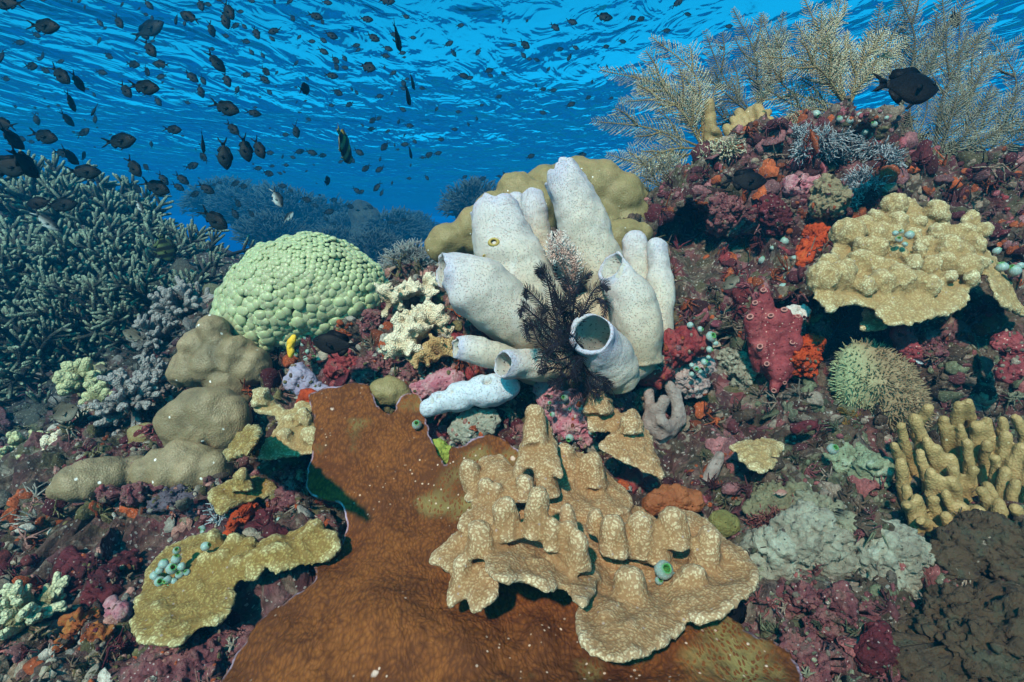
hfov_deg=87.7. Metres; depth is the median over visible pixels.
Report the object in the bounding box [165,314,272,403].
boulder coral
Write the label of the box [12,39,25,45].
reef fish
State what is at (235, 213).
reef fish
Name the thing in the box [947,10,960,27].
reef fish
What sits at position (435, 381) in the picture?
pink crust
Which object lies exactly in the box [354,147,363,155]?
reef fish
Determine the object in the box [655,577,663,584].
sea squirt
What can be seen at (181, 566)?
sea squirt
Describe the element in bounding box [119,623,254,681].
mauve crust
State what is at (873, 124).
sea squirt
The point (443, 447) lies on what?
green alga
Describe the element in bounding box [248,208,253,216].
reef fish
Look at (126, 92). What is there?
reef fish
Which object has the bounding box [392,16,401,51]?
reef fish
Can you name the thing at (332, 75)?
reef fish
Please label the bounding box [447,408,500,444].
grey crust
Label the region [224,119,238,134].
reef fish
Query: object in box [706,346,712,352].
sea squirt
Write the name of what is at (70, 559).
maroon sponge
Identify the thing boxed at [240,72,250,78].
reef fish
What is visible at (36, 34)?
reef fish
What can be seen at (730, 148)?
soft coral
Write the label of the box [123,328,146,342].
reef fish
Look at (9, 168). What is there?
reef fish
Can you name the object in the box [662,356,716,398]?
soft crust
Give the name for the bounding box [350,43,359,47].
reef fish
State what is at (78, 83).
reef fish
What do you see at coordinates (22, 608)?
branching coral
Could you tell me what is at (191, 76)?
reef fish
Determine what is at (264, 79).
reef fish
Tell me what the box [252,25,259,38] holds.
reef fish
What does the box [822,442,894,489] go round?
green coral
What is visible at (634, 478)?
red sponge
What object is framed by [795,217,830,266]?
orange sponge
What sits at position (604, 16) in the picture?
reef fish
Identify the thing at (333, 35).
reef fish
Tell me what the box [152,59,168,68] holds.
reef fish
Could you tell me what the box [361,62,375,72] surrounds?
reef fish
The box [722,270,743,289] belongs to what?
reef fish
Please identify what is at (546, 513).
shelf coral
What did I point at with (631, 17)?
reef fish
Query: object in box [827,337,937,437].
shaggy sponge
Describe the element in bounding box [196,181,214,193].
reef fish
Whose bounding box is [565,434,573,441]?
sea squirt
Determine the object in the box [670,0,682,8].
reef fish
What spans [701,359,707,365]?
sea squirt
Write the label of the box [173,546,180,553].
sea squirt
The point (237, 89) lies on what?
reef fish
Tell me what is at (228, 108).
reef fish
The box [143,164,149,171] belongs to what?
reef fish
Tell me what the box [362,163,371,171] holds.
reef fish
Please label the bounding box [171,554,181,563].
sea squirt
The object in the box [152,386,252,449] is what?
boulder coral
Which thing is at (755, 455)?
coral
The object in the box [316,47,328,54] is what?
reef fish
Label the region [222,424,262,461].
coral
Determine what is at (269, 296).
bubble coral
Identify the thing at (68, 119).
reef fish
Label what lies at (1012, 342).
red sponge
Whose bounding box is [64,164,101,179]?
reef fish
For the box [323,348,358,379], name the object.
red sponge
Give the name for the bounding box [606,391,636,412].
mauve crust
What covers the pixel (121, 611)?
pink crust
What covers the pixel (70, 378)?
branching coral
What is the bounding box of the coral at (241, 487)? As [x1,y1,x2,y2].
[207,467,276,515]
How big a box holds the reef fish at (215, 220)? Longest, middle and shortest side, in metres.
0.089 x 0.044 x 0.025 m
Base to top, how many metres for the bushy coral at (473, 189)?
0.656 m
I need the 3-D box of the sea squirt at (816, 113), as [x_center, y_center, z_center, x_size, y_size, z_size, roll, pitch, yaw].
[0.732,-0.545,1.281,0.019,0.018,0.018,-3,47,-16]
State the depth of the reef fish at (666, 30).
4.25 m
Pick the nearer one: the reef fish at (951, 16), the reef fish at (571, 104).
the reef fish at (951, 16)
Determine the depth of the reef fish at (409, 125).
4.67 m
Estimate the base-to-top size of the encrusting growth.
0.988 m
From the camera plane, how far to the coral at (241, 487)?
0.84 m
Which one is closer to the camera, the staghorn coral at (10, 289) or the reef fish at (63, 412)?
the reef fish at (63, 412)
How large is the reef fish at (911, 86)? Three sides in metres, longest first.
0.136 x 0.078 x 0.038 m
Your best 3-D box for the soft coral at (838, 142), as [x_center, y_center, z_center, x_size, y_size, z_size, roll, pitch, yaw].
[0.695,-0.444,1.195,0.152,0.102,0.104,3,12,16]
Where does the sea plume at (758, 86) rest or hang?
on the reef
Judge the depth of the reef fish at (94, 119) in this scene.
3.83 m
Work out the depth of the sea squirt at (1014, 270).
0.96 m
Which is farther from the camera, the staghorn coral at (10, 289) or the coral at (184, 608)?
the staghorn coral at (10, 289)
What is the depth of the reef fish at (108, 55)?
3.85 m
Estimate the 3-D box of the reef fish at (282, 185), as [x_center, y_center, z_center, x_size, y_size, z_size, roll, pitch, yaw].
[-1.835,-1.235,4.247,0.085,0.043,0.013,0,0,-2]
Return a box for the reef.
[0,99,1023,681]
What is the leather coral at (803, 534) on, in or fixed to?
on the reef
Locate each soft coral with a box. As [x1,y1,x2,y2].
[203,503,236,525]
[245,394,264,425]
[377,238,436,268]
[639,380,686,444]
[691,133,746,161]
[702,451,723,482]
[740,504,784,528]
[787,121,858,165]
[830,132,909,174]
[840,161,894,210]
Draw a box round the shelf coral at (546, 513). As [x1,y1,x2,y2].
[429,404,759,662]
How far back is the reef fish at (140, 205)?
1.60 m
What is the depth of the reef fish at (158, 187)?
1.50 m
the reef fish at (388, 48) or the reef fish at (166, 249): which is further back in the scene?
the reef fish at (388, 48)
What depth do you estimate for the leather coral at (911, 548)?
0.64 m
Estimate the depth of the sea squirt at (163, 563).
0.70 m
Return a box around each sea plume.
[589,33,727,186]
[638,150,687,192]
[696,6,795,132]
[748,0,909,122]
[847,0,981,104]
[884,13,1023,160]
[920,8,1023,150]
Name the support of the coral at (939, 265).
on the reef
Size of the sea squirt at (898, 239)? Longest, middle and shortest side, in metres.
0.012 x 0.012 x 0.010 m
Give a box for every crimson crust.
[447,324,494,380]
[775,577,880,642]
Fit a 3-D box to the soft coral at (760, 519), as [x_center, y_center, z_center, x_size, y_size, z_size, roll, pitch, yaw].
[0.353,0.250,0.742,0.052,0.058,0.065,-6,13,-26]
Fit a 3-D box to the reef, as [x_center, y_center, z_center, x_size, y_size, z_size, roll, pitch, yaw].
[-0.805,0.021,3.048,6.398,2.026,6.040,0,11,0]
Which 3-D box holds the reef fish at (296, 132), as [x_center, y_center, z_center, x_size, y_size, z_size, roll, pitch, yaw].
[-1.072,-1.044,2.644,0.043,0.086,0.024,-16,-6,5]
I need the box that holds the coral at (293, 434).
[250,387,315,460]
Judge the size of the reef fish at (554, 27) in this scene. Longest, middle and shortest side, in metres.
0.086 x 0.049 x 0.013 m
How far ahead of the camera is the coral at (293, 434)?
0.90 m
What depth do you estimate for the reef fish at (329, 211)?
3.49 m
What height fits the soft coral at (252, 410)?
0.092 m
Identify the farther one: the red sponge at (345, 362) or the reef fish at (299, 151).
the reef fish at (299, 151)
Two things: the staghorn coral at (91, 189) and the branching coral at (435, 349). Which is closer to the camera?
the branching coral at (435, 349)
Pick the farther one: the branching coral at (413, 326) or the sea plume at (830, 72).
the sea plume at (830, 72)
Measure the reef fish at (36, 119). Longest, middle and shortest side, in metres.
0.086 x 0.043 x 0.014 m
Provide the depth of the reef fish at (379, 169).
3.86 m
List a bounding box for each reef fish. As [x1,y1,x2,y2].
[0,0,24,10]
[0,49,4,62]
[0,117,17,130]
[0,122,24,149]
[0,155,23,179]
[1,76,9,81]
[6,143,39,177]
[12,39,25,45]
[23,62,37,70]
[25,18,59,34]
[26,196,52,209]
[27,127,57,143]
[30,208,59,230]
[32,31,40,37]
[32,112,40,125]
[40,65,49,73]
[41,197,77,212]
[47,61,70,83]
[47,401,77,424]
[51,149,65,157]
[57,109,74,125]
[59,144,78,164]
[64,89,76,111]
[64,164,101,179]
[68,70,84,91]
[75,128,89,137]
[81,151,85,160]
[91,103,97,115]
[92,113,96,123]
[95,18,103,26]
[95,69,107,75]
[95,363,109,371]
[101,132,136,149]
[105,52,112,58]
[112,13,123,28]
[118,80,131,97]
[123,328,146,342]
[124,154,141,176]
[126,60,139,68]
[126,79,159,95]
[131,19,163,41]
[131,182,141,192]
[136,201,143,210]
[138,176,169,195]
[141,38,156,56]
[143,0,153,9]
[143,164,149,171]
[144,64,149,75]
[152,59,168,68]
[152,234,177,261]
[153,96,161,105]
[156,74,166,79]
[156,170,168,184]
[163,125,181,134]
[170,181,184,190]
[172,170,188,184]
[174,14,177,24]
[180,11,200,23]
[183,162,198,170]
[184,70,198,82]
[187,191,198,197]
[196,0,204,10]
[196,84,204,97]
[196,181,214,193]
[197,204,227,229]
[198,75,205,84]
[199,132,205,152]
[200,153,208,163]
[203,1,211,6]
[203,47,225,72]
[206,20,215,36]
[207,97,239,115]
[215,137,232,169]
[219,9,230,28]
[221,0,234,19]
[222,73,231,86]
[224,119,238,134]
[230,22,239,28]
[230,180,239,186]
[230,208,238,218]
[233,197,240,206]
[234,86,239,95]
[237,133,252,161]
[238,183,246,188]
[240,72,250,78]
[241,39,249,43]
[245,109,261,116]
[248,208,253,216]
[251,135,265,158]
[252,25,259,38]
[257,74,269,83]
[260,65,269,75]
[263,170,273,176]
[268,27,282,34]
[269,185,283,206]
[277,183,286,188]
[282,212,293,223]
[292,122,299,137]
[293,149,303,153]
[297,82,309,94]
[300,196,310,202]
[305,149,317,155]
[306,11,322,20]
[312,330,361,358]
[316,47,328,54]
[321,0,331,4]
[322,31,337,39]
[322,209,333,215]
[323,72,338,78]
[324,176,329,185]
[331,55,338,63]
[332,87,342,95]
[336,122,352,163]
[345,203,353,208]
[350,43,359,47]
[352,186,360,193]
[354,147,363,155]
[359,16,372,22]
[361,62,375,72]
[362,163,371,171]
[367,31,379,41]
[369,115,377,123]
[373,180,381,190]
[375,94,383,98]
[375,165,383,172]
[379,0,394,5]
[381,45,392,51]
[381,53,389,58]
[381,140,390,150]
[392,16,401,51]
[401,142,410,146]
[404,83,410,105]
[405,123,413,127]
[410,72,414,89]
[425,152,432,158]
[443,41,452,47]
[456,72,468,78]
[484,67,492,73]
[518,38,529,48]
[549,23,559,30]
[564,18,577,24]
[564,101,574,107]
[595,12,612,21]
[628,15,635,20]
[636,16,644,22]
[662,28,670,32]
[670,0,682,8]
[722,168,766,193]
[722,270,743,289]
[727,601,745,623]
[772,489,786,495]
[872,67,938,109]
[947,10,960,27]
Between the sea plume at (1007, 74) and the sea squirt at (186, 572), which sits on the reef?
the sea plume at (1007, 74)
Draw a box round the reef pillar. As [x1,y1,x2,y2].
[347,199,380,243]
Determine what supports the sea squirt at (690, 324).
on the crusted rock
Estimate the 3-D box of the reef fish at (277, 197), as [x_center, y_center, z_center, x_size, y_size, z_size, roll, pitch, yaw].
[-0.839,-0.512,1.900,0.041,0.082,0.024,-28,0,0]
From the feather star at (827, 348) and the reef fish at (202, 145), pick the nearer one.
the feather star at (827, 348)
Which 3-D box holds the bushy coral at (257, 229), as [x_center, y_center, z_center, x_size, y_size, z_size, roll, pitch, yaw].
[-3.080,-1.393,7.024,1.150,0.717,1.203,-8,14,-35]
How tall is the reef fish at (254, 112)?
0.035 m
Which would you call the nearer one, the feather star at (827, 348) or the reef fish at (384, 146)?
the feather star at (827, 348)
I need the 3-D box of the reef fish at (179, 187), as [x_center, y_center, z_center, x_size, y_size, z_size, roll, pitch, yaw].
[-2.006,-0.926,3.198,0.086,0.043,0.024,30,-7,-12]
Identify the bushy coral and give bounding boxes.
[174,175,256,223]
[198,178,267,228]
[229,207,314,246]
[232,179,331,229]
[293,193,352,227]
[310,224,367,244]
[312,211,352,239]
[348,227,405,269]
[351,205,431,244]
[401,209,439,241]
[435,175,497,219]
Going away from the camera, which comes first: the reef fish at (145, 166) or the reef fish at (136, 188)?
the reef fish at (136, 188)
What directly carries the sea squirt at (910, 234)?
on the coral at (939, 265)
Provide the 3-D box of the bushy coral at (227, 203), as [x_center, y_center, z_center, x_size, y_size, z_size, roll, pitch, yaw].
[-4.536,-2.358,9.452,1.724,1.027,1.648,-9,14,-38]
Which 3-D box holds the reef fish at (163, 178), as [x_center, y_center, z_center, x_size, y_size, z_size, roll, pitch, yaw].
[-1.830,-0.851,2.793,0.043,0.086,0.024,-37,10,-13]
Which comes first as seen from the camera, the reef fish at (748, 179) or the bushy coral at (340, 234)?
the reef fish at (748, 179)
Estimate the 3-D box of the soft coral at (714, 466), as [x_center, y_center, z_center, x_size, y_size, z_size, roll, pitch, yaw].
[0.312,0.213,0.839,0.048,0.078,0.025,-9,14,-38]
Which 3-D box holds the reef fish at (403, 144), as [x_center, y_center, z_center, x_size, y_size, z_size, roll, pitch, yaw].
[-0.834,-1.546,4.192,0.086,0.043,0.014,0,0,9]
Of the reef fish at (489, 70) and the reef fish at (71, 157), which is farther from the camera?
the reef fish at (489, 70)
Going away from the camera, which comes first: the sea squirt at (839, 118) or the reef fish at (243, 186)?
the sea squirt at (839, 118)
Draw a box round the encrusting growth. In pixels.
[0,95,1023,681]
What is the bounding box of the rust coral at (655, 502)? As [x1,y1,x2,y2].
[641,483,705,516]
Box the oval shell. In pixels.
[790,420,817,433]
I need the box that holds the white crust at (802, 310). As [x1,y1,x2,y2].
[786,304,811,320]
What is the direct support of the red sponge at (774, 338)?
on the reef
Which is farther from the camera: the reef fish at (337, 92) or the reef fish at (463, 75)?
the reef fish at (463, 75)
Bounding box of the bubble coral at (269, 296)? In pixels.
[209,231,389,352]
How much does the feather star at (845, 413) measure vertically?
0.063 m
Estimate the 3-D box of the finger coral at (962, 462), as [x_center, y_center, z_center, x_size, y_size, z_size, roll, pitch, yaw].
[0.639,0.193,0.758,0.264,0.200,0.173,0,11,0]
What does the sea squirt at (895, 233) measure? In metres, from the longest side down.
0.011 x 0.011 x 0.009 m
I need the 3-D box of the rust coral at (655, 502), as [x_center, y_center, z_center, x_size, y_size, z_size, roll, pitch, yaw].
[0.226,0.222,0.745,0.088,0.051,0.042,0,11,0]
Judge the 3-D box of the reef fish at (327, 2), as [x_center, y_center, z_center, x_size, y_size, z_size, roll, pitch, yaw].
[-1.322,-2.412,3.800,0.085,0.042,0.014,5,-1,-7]
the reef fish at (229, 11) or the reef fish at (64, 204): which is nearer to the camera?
the reef fish at (64, 204)
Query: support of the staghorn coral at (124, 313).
on the seabed
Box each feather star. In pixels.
[514,260,616,402]
[543,229,587,292]
[780,305,884,388]
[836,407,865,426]
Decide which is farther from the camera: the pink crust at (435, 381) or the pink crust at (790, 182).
the pink crust at (790, 182)
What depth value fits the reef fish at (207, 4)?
3.82 m
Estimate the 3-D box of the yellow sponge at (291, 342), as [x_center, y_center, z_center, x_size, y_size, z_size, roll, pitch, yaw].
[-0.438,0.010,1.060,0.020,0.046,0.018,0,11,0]
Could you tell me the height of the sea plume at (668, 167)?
0.145 m
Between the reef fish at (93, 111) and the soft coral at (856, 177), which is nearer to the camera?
the soft coral at (856, 177)
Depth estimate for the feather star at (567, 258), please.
0.94 m
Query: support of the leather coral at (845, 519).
on the reef
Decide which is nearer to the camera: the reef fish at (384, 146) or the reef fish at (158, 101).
the reef fish at (384, 146)
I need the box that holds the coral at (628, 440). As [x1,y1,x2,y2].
[582,389,664,479]
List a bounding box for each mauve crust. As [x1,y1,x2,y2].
[72,481,164,506]
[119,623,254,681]
[265,465,300,512]
[349,350,416,385]
[356,308,390,341]
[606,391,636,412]
[706,191,744,237]
[778,624,848,681]
[914,330,949,368]
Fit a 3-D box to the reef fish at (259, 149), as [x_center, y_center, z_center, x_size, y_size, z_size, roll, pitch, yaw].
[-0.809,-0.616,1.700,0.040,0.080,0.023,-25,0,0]
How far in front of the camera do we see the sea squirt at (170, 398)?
1.14 m
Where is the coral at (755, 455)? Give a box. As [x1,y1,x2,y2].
[728,437,784,473]
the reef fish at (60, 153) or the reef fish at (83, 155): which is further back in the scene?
the reef fish at (83, 155)
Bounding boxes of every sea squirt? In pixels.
[149,571,159,579]
[154,576,163,586]
[155,567,164,573]
[158,558,168,568]
[162,575,171,583]
[165,395,173,401]
[165,563,177,574]
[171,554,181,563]
[171,577,177,583]
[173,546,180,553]
[175,570,183,578]
[177,562,185,570]
[183,569,190,575]
[200,542,210,550]
[412,420,421,429]
[561,394,568,401]
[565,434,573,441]
[654,560,672,579]
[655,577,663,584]
[687,322,693,327]
[693,366,699,371]
[697,326,703,332]
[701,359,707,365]
[705,331,715,341]
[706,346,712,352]
[758,256,764,263]
[780,236,788,244]
[813,110,820,117]
[826,444,838,454]
[836,115,842,121]
[861,129,868,134]
[870,121,877,127]
[892,230,898,235]
[895,236,902,242]
[904,230,914,238]
[992,247,1001,254]
[995,261,1008,271]
[1007,264,1021,275]
[1016,262,1023,268]
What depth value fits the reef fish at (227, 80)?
2.82 m
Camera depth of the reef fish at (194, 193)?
3.19 m
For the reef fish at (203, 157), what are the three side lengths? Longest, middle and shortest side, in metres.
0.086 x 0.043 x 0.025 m
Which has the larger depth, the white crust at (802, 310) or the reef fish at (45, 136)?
the reef fish at (45, 136)
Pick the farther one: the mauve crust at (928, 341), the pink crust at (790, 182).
the pink crust at (790, 182)
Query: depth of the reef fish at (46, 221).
1.40 m
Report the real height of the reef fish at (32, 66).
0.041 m
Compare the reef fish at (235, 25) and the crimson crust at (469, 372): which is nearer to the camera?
the crimson crust at (469, 372)
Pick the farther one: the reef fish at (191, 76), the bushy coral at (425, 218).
the bushy coral at (425, 218)
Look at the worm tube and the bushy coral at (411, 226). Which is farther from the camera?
the bushy coral at (411, 226)
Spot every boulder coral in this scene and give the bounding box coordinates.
[45,438,233,502]
[127,422,150,443]
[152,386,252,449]
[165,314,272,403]
[369,375,411,405]
[424,171,555,262]
[528,155,648,221]
[611,218,652,249]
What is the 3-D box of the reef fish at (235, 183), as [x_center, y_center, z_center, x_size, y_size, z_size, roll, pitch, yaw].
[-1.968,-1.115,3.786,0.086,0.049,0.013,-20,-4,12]
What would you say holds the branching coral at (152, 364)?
on the reef
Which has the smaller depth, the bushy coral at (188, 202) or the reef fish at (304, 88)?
the reef fish at (304, 88)
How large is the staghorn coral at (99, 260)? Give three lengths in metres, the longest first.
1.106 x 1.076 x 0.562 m
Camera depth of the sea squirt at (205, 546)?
0.70 m
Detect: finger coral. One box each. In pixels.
[703,98,722,141]
[722,103,773,135]
[890,398,1023,534]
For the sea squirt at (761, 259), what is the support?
on the reef
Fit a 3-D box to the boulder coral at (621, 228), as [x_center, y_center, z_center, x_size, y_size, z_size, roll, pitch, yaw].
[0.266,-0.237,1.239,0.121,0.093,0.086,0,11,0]
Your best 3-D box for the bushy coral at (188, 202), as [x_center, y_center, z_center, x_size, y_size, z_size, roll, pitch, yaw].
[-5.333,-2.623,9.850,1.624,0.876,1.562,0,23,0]
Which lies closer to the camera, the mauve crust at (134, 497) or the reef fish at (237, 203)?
the mauve crust at (134, 497)
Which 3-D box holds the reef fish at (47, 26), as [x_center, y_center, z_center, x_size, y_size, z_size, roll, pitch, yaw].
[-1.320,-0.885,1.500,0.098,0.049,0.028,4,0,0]
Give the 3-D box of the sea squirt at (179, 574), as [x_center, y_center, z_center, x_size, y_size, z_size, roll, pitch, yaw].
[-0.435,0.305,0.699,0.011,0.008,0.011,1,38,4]
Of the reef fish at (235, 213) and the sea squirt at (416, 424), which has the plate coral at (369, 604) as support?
the sea squirt at (416, 424)
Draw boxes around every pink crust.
[102,594,131,622]
[381,367,464,407]
[532,378,563,425]
[551,388,597,448]
[782,173,820,197]
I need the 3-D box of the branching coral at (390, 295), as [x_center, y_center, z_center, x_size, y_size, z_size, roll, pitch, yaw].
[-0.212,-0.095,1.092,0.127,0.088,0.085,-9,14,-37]
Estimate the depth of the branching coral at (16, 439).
1.12 m
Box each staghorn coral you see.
[0,150,171,235]
[0,173,207,241]
[0,188,229,287]
[0,217,147,324]
[0,221,221,324]
[0,246,171,406]
[0,279,128,398]
[0,308,148,415]
[4,267,175,364]
[71,220,254,260]
[78,248,232,341]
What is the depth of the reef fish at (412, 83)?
2.35 m
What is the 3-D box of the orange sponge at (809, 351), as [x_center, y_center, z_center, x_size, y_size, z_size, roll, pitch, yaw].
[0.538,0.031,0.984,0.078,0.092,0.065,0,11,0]
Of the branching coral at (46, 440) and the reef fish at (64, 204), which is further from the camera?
the reef fish at (64, 204)
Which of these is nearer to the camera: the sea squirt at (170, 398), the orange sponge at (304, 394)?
the orange sponge at (304, 394)
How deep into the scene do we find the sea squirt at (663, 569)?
0.59 m
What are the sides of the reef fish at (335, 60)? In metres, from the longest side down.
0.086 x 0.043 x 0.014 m
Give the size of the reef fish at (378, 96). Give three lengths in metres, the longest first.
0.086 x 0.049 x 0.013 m
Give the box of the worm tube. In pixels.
[488,238,499,246]
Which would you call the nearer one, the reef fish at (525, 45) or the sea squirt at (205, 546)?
the sea squirt at (205, 546)
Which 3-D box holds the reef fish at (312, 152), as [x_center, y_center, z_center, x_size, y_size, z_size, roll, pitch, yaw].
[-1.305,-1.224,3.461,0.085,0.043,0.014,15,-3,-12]
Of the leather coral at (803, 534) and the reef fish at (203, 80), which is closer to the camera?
the leather coral at (803, 534)
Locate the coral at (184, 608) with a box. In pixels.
[129,518,340,647]
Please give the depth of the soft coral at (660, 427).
0.94 m
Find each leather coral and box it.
[739,499,856,582]
[790,489,857,532]
[854,519,935,599]
[885,576,1023,681]
[929,508,1023,584]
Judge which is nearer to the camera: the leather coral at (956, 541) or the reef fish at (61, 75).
the leather coral at (956, 541)
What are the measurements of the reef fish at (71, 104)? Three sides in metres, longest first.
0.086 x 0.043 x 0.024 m
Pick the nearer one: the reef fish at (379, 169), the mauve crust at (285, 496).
the mauve crust at (285, 496)
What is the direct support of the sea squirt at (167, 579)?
on the coral at (184, 608)
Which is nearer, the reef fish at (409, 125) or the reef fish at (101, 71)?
the reef fish at (101, 71)
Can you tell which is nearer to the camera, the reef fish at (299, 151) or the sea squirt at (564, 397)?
the sea squirt at (564, 397)
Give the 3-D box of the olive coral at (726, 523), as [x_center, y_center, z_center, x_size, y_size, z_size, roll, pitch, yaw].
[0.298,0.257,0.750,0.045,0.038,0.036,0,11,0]
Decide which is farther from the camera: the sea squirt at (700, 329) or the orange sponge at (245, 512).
the sea squirt at (700, 329)
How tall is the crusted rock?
0.114 m
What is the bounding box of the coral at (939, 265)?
[806,192,1023,331]
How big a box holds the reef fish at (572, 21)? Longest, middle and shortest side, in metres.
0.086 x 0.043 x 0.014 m
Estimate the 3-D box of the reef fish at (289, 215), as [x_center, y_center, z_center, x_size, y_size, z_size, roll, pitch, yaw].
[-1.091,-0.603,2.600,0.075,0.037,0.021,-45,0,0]
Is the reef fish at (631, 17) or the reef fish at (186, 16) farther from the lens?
the reef fish at (631, 17)
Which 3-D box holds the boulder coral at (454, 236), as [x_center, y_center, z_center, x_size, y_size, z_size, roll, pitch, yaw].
[-0.048,-0.291,1.261,0.317,0.210,0.129,0,11,0]
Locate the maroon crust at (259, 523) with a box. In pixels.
[244,507,287,537]
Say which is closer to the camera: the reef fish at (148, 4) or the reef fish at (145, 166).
the reef fish at (148, 4)
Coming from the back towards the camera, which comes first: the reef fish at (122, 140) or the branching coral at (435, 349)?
the reef fish at (122, 140)
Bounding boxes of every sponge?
[51,606,115,655]
[53,545,142,607]
[146,484,208,519]
[223,501,261,534]
[282,362,328,396]
[286,334,296,357]
[296,388,316,402]
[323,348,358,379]
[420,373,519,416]
[436,157,675,393]
[615,465,659,493]
[743,287,802,393]
[756,193,792,236]
[789,333,826,379]
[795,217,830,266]
[807,173,853,218]
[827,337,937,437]
[854,620,899,674]
[889,325,922,363]
[989,330,1023,383]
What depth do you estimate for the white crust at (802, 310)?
0.97 m
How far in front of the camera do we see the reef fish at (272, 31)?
3.01 m
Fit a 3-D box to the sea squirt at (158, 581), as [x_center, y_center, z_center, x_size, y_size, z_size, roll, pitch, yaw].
[-0.461,0.315,0.698,0.014,0.013,0.010,-9,-17,-37]
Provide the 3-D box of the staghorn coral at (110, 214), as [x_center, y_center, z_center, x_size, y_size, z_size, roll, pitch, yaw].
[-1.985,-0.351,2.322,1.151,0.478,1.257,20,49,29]
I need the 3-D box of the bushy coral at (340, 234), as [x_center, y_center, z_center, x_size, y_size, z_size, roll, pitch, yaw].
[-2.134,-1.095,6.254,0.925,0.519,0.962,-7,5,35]
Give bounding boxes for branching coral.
[0,429,49,458]
[0,571,70,640]
[40,429,59,449]
[52,357,106,397]
[77,399,123,432]
[78,380,112,404]
[89,368,166,426]
[126,314,179,363]
[129,354,183,392]
[147,276,213,322]
[374,272,439,317]
[378,300,454,361]
[409,333,453,369]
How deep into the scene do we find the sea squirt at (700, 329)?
0.93 m
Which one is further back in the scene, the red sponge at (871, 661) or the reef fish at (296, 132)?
the reef fish at (296, 132)
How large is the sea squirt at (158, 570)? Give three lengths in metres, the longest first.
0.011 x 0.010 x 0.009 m
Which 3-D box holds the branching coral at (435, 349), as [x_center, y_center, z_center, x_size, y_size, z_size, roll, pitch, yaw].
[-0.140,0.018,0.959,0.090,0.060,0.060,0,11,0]
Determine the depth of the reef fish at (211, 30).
2.85 m
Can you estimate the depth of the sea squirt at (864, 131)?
1.20 m
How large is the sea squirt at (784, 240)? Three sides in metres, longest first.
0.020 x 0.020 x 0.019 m
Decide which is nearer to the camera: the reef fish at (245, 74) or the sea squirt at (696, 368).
the sea squirt at (696, 368)
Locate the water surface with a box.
[0,0,1023,215]
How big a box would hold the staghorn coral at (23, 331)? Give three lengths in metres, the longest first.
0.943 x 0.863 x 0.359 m
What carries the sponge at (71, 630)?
on the reef
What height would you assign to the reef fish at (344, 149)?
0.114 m
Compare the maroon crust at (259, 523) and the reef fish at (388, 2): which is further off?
the reef fish at (388, 2)
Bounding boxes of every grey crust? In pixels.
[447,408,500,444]
[716,347,758,390]
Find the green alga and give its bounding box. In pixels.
[432,438,452,464]
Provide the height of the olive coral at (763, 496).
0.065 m
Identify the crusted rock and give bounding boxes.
[638,325,712,389]
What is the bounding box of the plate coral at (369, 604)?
[220,383,802,681]
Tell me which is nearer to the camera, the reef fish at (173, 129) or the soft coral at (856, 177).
the soft coral at (856, 177)
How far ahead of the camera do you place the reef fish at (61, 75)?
1.70 m
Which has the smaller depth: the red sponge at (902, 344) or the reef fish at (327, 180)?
the red sponge at (902, 344)
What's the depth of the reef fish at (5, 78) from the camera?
4.22 m
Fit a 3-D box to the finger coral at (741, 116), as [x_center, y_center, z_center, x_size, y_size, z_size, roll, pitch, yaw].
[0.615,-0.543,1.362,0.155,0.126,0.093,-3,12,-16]
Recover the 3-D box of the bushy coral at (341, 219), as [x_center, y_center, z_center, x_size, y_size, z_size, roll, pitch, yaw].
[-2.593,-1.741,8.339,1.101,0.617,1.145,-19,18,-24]
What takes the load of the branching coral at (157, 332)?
on the reef
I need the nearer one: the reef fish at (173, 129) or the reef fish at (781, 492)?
the reef fish at (781, 492)
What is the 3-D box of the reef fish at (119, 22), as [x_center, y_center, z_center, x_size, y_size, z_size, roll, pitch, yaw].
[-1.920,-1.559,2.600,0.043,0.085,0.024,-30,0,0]
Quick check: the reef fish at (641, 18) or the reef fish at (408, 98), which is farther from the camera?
the reef fish at (641, 18)
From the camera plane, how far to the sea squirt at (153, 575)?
0.70 m
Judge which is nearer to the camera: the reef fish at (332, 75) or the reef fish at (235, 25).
the reef fish at (332, 75)
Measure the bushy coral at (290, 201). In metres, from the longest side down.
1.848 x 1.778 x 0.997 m
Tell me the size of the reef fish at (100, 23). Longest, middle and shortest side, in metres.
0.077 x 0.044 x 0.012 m
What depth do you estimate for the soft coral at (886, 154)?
1.19 m
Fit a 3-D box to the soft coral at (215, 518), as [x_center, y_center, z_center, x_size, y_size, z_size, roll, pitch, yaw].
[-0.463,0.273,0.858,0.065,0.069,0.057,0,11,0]
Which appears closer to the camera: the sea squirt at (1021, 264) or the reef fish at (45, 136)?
the sea squirt at (1021, 264)
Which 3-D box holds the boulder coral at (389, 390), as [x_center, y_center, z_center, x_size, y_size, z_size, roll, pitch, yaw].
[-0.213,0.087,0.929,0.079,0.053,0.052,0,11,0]
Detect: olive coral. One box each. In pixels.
[708,509,739,537]
[741,479,807,523]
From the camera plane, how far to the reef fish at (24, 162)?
1.20 m
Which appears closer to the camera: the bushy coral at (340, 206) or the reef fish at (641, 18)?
the reef fish at (641, 18)
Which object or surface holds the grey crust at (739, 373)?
on the reef
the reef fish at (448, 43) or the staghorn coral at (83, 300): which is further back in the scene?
the reef fish at (448, 43)
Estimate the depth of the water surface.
19.42 m
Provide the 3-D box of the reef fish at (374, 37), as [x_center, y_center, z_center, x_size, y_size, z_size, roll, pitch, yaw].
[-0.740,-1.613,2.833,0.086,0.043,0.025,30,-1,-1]

